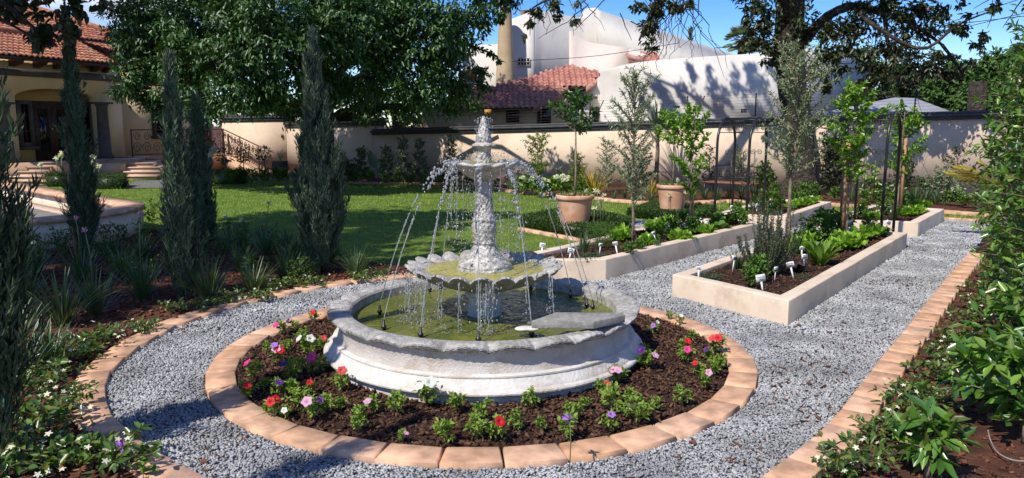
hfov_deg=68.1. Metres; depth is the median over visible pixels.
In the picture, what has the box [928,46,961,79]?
background tree
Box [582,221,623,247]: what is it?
dill
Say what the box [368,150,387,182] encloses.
paddle plant
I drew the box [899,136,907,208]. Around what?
tree stake
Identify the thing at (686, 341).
petunia
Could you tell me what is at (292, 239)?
agapanthus
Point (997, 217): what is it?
glossy shrub
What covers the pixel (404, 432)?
petunia
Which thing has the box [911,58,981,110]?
background tree
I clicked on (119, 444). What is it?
wild garlic flower
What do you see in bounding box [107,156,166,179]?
stone steps
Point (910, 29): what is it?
power line
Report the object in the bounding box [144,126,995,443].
ground
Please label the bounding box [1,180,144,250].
terrace wall
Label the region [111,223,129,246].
flower shrub
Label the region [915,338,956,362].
star jasmine
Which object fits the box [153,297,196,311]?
star jasmine
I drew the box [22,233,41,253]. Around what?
flower shrub
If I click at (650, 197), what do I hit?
grass tuft
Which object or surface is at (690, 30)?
conifer
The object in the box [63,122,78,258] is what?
timber stake
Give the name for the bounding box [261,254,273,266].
border plant
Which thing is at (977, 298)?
star jasmine
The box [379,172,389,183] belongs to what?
ground plant
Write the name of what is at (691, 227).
lettuce
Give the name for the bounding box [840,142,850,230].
tree stake
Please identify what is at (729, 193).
grass tuft
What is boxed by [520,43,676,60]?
power line
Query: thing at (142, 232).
flower shrub
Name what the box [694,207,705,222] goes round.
herb bush
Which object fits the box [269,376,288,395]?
petunia
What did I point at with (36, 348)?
agapanthus
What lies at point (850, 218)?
herb bush
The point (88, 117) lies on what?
window
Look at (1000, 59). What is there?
background tree
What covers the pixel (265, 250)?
agapanthus
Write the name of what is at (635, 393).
petunia
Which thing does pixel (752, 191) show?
grass tuft
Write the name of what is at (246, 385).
petunia
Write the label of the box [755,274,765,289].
plant label
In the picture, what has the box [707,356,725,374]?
petunia
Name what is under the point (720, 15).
sky
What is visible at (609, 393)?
petunia
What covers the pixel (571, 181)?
hydrangea
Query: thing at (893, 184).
white flower plant
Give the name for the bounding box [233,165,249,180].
ground plant
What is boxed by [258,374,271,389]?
petunia
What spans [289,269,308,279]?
star jasmine
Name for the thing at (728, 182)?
garden bench
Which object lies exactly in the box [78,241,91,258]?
border plant
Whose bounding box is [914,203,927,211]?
lettuce
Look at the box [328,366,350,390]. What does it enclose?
petunia
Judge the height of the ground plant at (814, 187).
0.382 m
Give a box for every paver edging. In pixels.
[70,273,415,477]
[205,306,757,469]
[250,176,1021,219]
[517,227,641,241]
[760,252,985,477]
[846,211,978,220]
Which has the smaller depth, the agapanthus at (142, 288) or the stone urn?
the agapanthus at (142, 288)
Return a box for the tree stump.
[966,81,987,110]
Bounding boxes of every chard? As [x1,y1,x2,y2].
[800,238,842,265]
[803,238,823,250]
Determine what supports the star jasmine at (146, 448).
on the shaded bed soil at (71, 377)
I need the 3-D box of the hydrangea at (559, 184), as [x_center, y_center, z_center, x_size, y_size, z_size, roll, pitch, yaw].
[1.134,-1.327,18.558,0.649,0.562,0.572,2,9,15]
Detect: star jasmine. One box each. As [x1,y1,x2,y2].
[0,422,93,477]
[0,432,84,477]
[1,398,79,461]
[12,361,95,398]
[13,383,92,438]
[15,381,99,421]
[16,350,93,379]
[36,419,120,467]
[45,429,147,473]
[53,332,108,359]
[54,321,124,358]
[62,422,173,477]
[73,322,124,344]
[120,316,163,333]
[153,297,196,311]
[186,293,230,311]
[214,283,249,306]
[245,286,277,300]
[260,278,288,290]
[264,270,307,288]
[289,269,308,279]
[300,271,329,287]
[347,269,377,280]
[366,265,393,278]
[807,444,865,477]
[812,430,899,477]
[840,407,907,443]
[867,402,930,435]
[868,381,947,412]
[873,432,916,460]
[883,370,932,406]
[895,381,968,411]
[899,350,963,378]
[912,404,968,438]
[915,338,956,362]
[923,354,956,371]
[930,316,974,341]
[944,305,985,323]
[948,292,986,307]
[956,274,998,293]
[973,268,1007,283]
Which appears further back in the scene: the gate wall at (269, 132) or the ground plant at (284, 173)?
the gate wall at (269, 132)
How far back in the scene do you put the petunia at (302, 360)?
5.29 m
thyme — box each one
[571,254,598,261]
[582,250,609,256]
[697,271,724,280]
[794,273,810,278]
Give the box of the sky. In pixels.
[28,0,1023,125]
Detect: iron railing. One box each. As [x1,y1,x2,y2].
[130,129,223,156]
[223,129,259,172]
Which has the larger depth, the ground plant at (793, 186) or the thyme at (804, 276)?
the ground plant at (793, 186)
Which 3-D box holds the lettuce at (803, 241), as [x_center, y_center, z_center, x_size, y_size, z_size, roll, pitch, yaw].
[3.490,0.058,9.269,0.392,0.276,0.364,6,11,36]
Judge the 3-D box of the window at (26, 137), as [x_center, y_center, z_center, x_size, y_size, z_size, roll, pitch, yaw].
[-15.146,-3.550,23.625,0.160,1.517,0.658,4,9,23]
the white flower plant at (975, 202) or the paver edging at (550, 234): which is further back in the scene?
the white flower plant at (975, 202)
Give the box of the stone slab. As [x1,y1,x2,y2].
[532,312,624,328]
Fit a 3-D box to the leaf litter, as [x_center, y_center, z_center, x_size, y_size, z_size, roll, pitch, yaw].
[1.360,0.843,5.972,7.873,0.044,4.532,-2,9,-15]
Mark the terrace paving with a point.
(41, 213)
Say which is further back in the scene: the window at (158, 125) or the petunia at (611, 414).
the window at (158, 125)
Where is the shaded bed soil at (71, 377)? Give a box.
[0,229,408,477]
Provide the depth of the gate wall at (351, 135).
26.09 m
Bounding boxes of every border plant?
[55,233,72,253]
[57,248,68,260]
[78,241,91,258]
[85,241,101,259]
[94,234,117,258]
[107,252,124,269]
[112,257,135,282]
[143,254,162,274]
[147,259,161,277]
[233,227,252,248]
[238,243,254,258]
[240,251,257,272]
[250,256,260,267]
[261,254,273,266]
[271,236,285,257]
[284,250,297,262]
[287,239,304,259]
[289,251,310,278]
[305,258,317,276]
[323,250,339,272]
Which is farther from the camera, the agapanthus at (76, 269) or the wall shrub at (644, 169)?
the wall shrub at (644, 169)
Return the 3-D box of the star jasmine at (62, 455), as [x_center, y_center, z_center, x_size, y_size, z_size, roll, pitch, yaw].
[-2.143,1.068,3.896,0.468,0.204,0.503,-6,10,-33]
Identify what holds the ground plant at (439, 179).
on the lawn at (449, 234)
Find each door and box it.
[32,101,68,160]
[202,106,211,146]
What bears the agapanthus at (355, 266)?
on the shaded bed soil at (71, 377)
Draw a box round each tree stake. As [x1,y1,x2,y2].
[691,181,694,216]
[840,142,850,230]
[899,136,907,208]
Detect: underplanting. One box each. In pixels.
[557,190,592,195]
[657,179,687,185]
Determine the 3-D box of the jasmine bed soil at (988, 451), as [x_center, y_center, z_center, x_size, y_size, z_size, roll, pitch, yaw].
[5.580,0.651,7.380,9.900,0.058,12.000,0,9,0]
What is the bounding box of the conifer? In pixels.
[687,25,694,40]
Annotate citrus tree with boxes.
[668,102,713,231]
[817,75,890,231]
[881,99,930,207]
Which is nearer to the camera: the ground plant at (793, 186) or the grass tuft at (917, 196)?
the grass tuft at (917, 196)
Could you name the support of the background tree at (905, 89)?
on the ground at (218, 130)
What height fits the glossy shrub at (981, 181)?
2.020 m
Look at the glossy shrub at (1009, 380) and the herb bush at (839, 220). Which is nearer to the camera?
the glossy shrub at (1009, 380)
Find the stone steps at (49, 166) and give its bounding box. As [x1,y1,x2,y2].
[9,160,66,185]
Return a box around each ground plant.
[222,166,238,181]
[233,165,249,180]
[242,166,260,183]
[258,166,272,180]
[270,165,283,180]
[273,166,290,183]
[349,169,362,182]
[362,168,374,181]
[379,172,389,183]
[391,170,403,182]
[407,173,415,182]
[420,173,431,184]
[435,171,444,182]
[460,175,472,183]
[767,181,782,192]
[784,184,796,193]
[792,180,810,195]
[805,181,822,195]
[826,185,840,198]
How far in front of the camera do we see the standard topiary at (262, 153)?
23.15 m
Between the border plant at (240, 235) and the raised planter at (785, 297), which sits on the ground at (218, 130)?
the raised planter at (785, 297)
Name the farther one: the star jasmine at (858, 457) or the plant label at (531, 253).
the plant label at (531, 253)
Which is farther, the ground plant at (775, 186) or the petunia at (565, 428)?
the ground plant at (775, 186)
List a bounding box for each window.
[15,100,39,149]
[82,102,95,147]
[151,98,164,138]
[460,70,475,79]
[506,110,518,122]
[517,58,529,65]
[537,108,550,122]
[592,107,598,121]
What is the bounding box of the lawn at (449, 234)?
[42,178,1002,265]
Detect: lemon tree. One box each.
[546,84,601,195]
[653,108,695,185]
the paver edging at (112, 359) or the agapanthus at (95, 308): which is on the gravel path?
the paver edging at (112, 359)
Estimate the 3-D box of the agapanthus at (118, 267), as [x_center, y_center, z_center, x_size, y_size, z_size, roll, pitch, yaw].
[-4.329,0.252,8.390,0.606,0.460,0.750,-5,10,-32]
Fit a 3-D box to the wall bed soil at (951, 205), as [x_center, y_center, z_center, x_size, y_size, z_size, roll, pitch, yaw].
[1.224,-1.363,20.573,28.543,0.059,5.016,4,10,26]
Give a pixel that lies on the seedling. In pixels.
(141, 464)
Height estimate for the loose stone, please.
0.044 m
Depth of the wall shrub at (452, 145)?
22.00 m
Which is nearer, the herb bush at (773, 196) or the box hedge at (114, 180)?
the herb bush at (773, 196)
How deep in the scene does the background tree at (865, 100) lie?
28.83 m
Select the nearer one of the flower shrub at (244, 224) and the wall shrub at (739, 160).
the flower shrub at (244, 224)
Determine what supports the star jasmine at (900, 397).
on the jasmine bed soil at (988, 451)
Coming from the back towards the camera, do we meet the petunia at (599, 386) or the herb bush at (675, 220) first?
the herb bush at (675, 220)
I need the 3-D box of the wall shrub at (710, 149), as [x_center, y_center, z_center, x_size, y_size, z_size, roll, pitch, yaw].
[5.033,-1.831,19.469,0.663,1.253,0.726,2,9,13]
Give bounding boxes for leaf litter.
[162,277,934,477]
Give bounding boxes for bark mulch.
[237,313,728,447]
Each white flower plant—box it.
[858,188,871,199]
[868,188,881,200]
[872,180,890,195]
[881,186,894,198]
[890,182,905,194]
[939,188,954,204]
[948,187,965,203]
[957,192,972,205]
[969,190,985,207]
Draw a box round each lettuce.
[606,228,630,240]
[615,223,631,237]
[635,225,651,235]
[637,231,655,245]
[643,219,659,231]
[653,216,668,227]
[666,227,686,240]
[684,231,696,238]
[689,222,704,232]
[694,222,715,233]
[783,198,799,208]
[787,234,810,253]
[791,229,820,240]
[792,262,805,272]
[793,197,806,206]
[798,196,813,205]
[804,195,820,203]
[821,236,847,251]
[826,228,843,239]
[839,230,867,250]
[848,225,871,239]
[853,230,868,245]
[859,223,879,239]
[861,210,875,219]
[867,221,886,235]
[870,209,884,219]
[900,205,918,216]
[909,204,924,214]
[913,199,932,207]
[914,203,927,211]
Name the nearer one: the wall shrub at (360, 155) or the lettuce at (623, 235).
the lettuce at (623, 235)
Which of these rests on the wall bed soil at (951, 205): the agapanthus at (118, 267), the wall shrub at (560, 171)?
the wall shrub at (560, 171)
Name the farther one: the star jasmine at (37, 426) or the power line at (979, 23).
the power line at (979, 23)
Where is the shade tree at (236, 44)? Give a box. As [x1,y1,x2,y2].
[91,0,522,145]
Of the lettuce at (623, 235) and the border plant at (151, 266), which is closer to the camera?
the border plant at (151, 266)
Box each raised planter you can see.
[534,218,760,280]
[672,226,906,325]
[722,198,830,229]
[836,205,943,236]
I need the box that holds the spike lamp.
[818,176,822,195]
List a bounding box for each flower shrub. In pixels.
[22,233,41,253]
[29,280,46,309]
[30,238,55,264]
[43,224,69,253]
[61,227,72,243]
[99,221,115,239]
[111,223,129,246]
[131,219,150,245]
[142,198,160,228]
[219,215,236,233]
[236,218,252,241]
[261,222,278,243]
[336,248,352,265]
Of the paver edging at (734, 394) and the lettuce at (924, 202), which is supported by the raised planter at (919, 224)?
the lettuce at (924, 202)
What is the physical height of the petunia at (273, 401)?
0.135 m
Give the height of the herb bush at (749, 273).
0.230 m
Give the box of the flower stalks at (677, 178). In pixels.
[667,177,688,204]
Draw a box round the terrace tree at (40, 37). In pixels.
[0,0,114,54]
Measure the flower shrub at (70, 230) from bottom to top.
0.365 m
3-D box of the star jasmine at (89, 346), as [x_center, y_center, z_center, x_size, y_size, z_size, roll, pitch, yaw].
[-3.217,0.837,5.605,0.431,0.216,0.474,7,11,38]
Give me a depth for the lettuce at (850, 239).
9.43 m
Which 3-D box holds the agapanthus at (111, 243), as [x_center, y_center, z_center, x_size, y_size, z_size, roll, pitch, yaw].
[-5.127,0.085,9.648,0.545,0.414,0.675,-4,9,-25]
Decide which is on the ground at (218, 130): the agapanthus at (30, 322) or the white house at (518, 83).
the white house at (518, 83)
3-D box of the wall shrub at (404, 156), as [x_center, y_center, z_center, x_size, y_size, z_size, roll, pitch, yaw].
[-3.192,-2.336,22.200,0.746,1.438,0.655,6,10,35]
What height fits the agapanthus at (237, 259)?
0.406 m
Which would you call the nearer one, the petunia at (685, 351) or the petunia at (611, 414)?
the petunia at (611, 414)
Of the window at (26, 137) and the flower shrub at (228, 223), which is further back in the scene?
the window at (26, 137)
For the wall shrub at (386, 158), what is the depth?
22.35 m
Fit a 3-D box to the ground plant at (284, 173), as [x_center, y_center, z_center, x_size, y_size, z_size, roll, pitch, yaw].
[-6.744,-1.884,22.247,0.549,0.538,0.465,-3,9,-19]
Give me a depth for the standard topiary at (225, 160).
22.49 m
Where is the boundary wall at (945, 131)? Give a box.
[370,110,1020,197]
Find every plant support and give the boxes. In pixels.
[723,149,761,205]
[858,149,891,204]
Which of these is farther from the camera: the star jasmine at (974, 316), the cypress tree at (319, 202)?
the cypress tree at (319, 202)
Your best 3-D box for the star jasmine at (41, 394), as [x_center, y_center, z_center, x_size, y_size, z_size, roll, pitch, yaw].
[-2.746,0.991,4.585,0.431,0.216,0.474,-1,9,-8]
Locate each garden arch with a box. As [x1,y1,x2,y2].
[713,116,767,219]
[840,111,901,231]
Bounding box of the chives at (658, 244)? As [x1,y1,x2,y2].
[652,237,665,245]
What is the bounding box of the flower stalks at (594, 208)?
[592,188,597,221]
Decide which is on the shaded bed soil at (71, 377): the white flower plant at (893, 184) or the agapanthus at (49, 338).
the agapanthus at (49, 338)
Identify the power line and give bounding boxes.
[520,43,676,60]
[718,16,1020,47]
[869,0,1015,46]
[875,13,1023,46]
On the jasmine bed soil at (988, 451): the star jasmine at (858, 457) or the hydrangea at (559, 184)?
the star jasmine at (858, 457)
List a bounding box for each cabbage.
[706,210,722,216]
[706,215,730,223]
[711,220,731,229]
[715,212,739,223]
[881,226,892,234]
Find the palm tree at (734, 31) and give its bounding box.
[722,24,758,54]
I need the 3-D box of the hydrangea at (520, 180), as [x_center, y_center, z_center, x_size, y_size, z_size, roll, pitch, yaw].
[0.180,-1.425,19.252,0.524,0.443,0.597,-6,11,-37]
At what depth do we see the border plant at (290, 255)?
9.12 m
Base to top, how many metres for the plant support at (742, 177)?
1.225 m
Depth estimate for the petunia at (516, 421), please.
4.26 m
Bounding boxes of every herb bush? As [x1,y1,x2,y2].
[620,239,637,254]
[633,238,646,248]
[652,221,669,238]
[664,213,680,233]
[674,208,688,228]
[681,213,701,234]
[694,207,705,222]
[726,205,746,222]
[731,201,741,209]
[736,210,751,224]
[739,264,759,285]
[743,250,776,277]
[748,192,766,208]
[760,188,775,205]
[765,199,776,211]
[769,189,784,203]
[773,195,786,208]
[792,191,800,199]
[792,213,826,238]
[799,191,807,197]
[804,206,834,239]
[818,206,845,231]
[832,207,853,229]
[845,212,856,226]
[850,202,869,216]
[856,198,873,211]
[860,212,879,225]
[873,196,887,207]
[877,199,892,213]
[886,192,899,205]
[887,204,904,217]
[892,194,913,207]
[903,193,915,205]
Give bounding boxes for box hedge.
[44,171,66,185]
[94,173,130,188]
[211,169,248,183]
[517,207,631,239]
[625,199,716,218]
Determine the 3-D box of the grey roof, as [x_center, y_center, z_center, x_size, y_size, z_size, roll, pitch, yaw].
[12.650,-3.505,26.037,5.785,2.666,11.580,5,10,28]
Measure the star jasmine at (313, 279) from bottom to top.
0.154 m
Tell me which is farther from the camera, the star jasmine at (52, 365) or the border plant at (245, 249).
the border plant at (245, 249)
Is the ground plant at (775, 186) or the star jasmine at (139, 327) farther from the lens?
the ground plant at (775, 186)
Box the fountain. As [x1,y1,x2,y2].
[323,116,642,404]
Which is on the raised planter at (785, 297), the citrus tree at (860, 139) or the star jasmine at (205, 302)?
the citrus tree at (860, 139)
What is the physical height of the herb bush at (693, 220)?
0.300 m
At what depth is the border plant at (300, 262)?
8.27 m
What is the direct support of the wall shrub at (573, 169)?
on the wall bed soil at (951, 205)
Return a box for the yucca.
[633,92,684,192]
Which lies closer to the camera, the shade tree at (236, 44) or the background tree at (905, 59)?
the shade tree at (236, 44)
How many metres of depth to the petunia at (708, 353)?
5.51 m
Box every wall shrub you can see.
[339,157,362,184]
[353,145,370,181]
[377,143,395,182]
[392,135,415,183]
[408,138,430,183]
[442,134,460,180]
[520,131,550,181]
[554,165,563,189]
[568,150,589,186]
[589,139,621,191]
[620,141,654,190]
[699,144,719,190]
[724,144,757,189]
[754,160,776,190]
[817,132,843,195]
[854,162,881,197]
[886,149,919,189]
[907,175,936,199]
[917,164,966,197]
[936,141,978,195]
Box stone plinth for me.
[93,162,127,173]
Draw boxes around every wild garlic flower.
[115,440,123,470]
[561,413,576,473]
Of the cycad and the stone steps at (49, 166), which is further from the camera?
the stone steps at (49, 166)
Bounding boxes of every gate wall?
[218,114,287,168]
[283,118,387,176]
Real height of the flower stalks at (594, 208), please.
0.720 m
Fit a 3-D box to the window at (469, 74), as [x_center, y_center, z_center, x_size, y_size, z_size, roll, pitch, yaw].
[-1.730,-6.347,29.352,0.664,0.373,0.030,0,9,0]
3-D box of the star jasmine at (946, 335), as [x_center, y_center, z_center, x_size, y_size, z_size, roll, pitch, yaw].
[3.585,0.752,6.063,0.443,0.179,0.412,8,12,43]
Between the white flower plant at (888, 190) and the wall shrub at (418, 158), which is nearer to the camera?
the white flower plant at (888, 190)
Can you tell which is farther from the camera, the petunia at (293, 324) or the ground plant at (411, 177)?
the ground plant at (411, 177)
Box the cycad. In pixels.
[944,159,1006,189]
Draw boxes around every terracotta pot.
[556,193,593,224]
[656,183,685,211]
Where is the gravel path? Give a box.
[107,221,990,477]
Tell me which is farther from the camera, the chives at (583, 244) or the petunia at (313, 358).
the chives at (583, 244)
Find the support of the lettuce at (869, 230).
on the raised planter at (785, 297)
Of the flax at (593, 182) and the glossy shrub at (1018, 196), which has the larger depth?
the flax at (593, 182)
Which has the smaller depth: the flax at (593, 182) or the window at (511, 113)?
the flax at (593, 182)
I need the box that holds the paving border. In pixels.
[9,200,69,214]
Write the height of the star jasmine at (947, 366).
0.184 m
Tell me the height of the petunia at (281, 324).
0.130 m
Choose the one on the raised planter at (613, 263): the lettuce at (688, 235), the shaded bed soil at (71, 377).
the lettuce at (688, 235)
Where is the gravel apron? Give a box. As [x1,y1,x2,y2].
[124,180,162,187]
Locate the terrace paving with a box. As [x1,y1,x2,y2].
[2,203,60,217]
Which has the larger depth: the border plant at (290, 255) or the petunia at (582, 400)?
the border plant at (290, 255)
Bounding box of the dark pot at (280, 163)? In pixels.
[272,149,288,176]
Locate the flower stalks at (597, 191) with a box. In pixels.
[584,188,606,220]
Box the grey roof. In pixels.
[813,97,947,114]
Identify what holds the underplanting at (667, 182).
in the terracotta pot at (676, 197)
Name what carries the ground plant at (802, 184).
on the wall bed soil at (951, 205)
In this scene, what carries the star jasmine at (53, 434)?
on the shaded bed soil at (71, 377)
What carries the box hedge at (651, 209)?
on the lawn at (449, 234)
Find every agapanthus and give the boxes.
[16,212,71,277]
[16,316,70,379]
[19,259,65,309]
[21,266,119,326]
[22,297,53,337]
[26,314,91,364]
[37,151,64,182]
[51,215,115,282]
[51,226,138,315]
[90,155,101,172]
[92,231,129,260]
[95,242,149,282]
[101,210,170,300]
[123,233,164,261]
[156,254,219,285]
[170,252,235,299]
[202,224,247,252]
[221,240,264,271]
[222,221,255,244]
[224,257,278,292]
[239,201,288,256]
[248,223,269,243]
[262,242,311,280]
[272,234,306,263]
[274,225,298,248]
[330,245,383,277]
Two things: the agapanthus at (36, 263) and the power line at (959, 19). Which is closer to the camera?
the agapanthus at (36, 263)
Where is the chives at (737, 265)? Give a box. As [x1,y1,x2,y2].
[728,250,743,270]
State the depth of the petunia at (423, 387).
4.59 m
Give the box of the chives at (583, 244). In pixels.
[573,230,595,253]
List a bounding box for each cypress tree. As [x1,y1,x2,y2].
[0,66,48,464]
[53,8,106,255]
[157,46,209,299]
[185,91,219,247]
[282,24,351,272]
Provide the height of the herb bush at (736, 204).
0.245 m
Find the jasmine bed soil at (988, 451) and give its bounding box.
[824,231,1023,477]
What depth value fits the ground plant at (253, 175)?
22.12 m
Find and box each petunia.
[237,378,259,398]
[243,357,264,379]
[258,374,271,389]
[260,394,283,416]
[262,340,271,350]
[269,342,284,362]
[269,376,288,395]
[272,320,286,333]
[278,403,291,418]
[279,356,303,378]
[280,339,293,351]
[281,382,306,407]
[286,318,299,330]
[286,377,299,388]
[292,326,310,342]
[295,355,311,369]
[296,334,319,353]
[301,379,318,394]
[301,393,324,418]
[306,351,331,373]
[307,309,320,321]
[315,335,328,350]
[316,392,334,413]
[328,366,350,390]
[329,395,347,408]
[350,408,368,430]
[351,402,367,416]
[363,393,379,410]
[385,389,408,411]
[397,428,408,440]
[413,376,442,405]
[431,416,456,442]
[446,391,466,411]
[463,412,488,438]
[471,396,493,418]
[483,413,506,439]
[504,406,528,430]
[520,385,540,407]
[533,415,546,429]
[557,410,577,438]
[563,399,584,418]
[578,395,592,410]
[592,378,610,390]
[598,380,625,410]
[598,408,619,430]
[608,362,629,381]
[617,402,632,417]
[623,386,637,401]
[625,393,656,422]
[636,346,658,368]
[639,342,650,353]
[648,320,659,332]
[649,395,664,409]
[664,309,673,317]
[673,383,695,403]
[675,314,683,323]
[675,345,695,362]
[677,336,692,349]
[687,328,699,339]
[690,358,706,375]
[697,367,714,387]
[701,347,713,360]
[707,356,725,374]
[708,332,726,351]
[713,352,726,364]
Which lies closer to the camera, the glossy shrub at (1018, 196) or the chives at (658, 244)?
the glossy shrub at (1018, 196)
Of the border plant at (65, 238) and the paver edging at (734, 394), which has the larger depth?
the border plant at (65, 238)
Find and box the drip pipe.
[987,430,1023,461]
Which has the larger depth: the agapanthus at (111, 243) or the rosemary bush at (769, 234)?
the agapanthus at (111, 243)
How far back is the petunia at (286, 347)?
5.72 m
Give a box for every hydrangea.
[504,174,519,189]
[510,175,526,191]
[519,175,536,191]
[529,177,554,195]
[539,175,559,190]
[546,173,570,191]
[559,175,577,191]
[568,177,593,191]
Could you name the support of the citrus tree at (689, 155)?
on the raised planter at (613, 263)
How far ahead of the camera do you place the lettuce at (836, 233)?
9.84 m
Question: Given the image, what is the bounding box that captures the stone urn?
[204,136,218,176]
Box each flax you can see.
[566,165,620,195]
[642,179,661,196]
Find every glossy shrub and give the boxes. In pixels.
[887,394,984,477]
[921,326,1023,422]
[948,294,1023,344]
[950,328,1023,442]
[965,103,1023,253]
[968,4,1023,296]
[970,44,1023,280]
[973,50,1023,320]
[975,257,1023,361]
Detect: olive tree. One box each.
[598,65,660,242]
[760,33,848,250]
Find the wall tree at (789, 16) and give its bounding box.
[521,0,1022,196]
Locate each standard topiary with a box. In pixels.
[215,146,234,172]
[234,145,252,166]
[255,145,273,181]
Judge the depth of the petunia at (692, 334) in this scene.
6.04 m
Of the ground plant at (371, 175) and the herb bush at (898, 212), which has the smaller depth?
the herb bush at (898, 212)
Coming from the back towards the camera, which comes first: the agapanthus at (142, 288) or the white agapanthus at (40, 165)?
the white agapanthus at (40, 165)
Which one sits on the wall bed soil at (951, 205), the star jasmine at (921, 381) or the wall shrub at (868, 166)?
the wall shrub at (868, 166)
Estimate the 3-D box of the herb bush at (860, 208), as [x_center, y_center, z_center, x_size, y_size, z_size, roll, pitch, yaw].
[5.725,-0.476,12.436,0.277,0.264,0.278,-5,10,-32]
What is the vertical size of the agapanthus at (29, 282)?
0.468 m
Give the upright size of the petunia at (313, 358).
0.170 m
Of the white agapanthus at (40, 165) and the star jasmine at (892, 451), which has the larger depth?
the white agapanthus at (40, 165)
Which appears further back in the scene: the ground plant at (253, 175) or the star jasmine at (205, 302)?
the ground plant at (253, 175)
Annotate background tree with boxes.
[213,83,300,127]
[369,88,424,134]
[843,73,879,105]
[868,57,900,98]
[869,61,935,100]
[875,39,912,91]
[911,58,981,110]
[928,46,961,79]
[950,45,1014,109]
[985,35,1023,109]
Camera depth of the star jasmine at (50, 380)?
4.92 m
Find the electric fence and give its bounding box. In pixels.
[398,82,997,127]
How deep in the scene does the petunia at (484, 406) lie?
4.44 m
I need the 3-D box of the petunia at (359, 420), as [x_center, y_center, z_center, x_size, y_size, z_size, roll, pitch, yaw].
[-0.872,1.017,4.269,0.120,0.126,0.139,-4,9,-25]
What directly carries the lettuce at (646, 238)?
on the raised planter at (613, 263)
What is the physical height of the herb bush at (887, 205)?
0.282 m
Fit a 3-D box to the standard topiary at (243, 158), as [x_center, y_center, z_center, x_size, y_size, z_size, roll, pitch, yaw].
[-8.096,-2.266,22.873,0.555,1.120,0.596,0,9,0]
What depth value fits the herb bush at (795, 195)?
14.82 m
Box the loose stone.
[514,326,539,332]
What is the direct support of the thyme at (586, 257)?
on the raised planter at (613, 263)
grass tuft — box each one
[608,190,622,198]
[619,187,630,197]
[644,192,656,200]
[697,186,711,199]
[708,188,724,199]
[723,187,737,198]
[735,186,750,198]
[750,186,762,197]
[847,188,858,200]
[909,186,924,199]
[915,189,932,200]
[924,189,947,204]
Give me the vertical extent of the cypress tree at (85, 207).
3.209 m
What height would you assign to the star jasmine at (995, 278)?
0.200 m
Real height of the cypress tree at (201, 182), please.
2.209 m
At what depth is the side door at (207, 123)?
31.45 m
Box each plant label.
[528,251,536,256]
[539,243,545,249]
[567,247,574,257]
[612,241,617,252]
[732,256,736,270]
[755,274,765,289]
[786,261,794,277]
[801,254,807,271]
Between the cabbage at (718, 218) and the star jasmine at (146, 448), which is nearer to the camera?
the star jasmine at (146, 448)
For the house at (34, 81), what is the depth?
24.56 m
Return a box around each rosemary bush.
[736,226,796,273]
[750,198,806,274]
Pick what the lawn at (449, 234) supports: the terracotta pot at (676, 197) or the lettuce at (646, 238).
the terracotta pot at (676, 197)
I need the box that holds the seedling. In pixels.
[135,459,151,477]
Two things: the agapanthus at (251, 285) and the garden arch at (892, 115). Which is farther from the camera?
the garden arch at (892, 115)
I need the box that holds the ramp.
[225,154,270,173]
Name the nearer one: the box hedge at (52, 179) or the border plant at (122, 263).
the border plant at (122, 263)
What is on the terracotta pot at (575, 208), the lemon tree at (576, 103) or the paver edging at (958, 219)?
the lemon tree at (576, 103)
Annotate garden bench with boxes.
[702,163,760,202]
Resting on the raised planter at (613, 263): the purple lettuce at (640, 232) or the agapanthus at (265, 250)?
the purple lettuce at (640, 232)
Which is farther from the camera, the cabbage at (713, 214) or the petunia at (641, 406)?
the cabbage at (713, 214)
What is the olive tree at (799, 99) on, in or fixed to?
on the raised planter at (785, 297)
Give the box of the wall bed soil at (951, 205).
[248,173,1013,212]
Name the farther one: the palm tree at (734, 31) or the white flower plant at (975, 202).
the palm tree at (734, 31)
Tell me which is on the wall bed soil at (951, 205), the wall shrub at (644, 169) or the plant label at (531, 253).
the wall shrub at (644, 169)
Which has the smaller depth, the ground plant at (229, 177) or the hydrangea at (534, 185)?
the hydrangea at (534, 185)
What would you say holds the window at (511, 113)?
in the white house at (518, 83)
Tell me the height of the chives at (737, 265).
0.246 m
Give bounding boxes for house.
[0,3,225,179]
[422,6,868,133]
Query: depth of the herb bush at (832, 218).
10.51 m
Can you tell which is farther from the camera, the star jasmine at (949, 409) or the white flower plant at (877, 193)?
the white flower plant at (877, 193)
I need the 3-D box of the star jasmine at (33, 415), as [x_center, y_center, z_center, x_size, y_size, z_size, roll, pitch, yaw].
[-2.659,0.989,4.293,0.509,0.230,0.517,-7,11,-40]

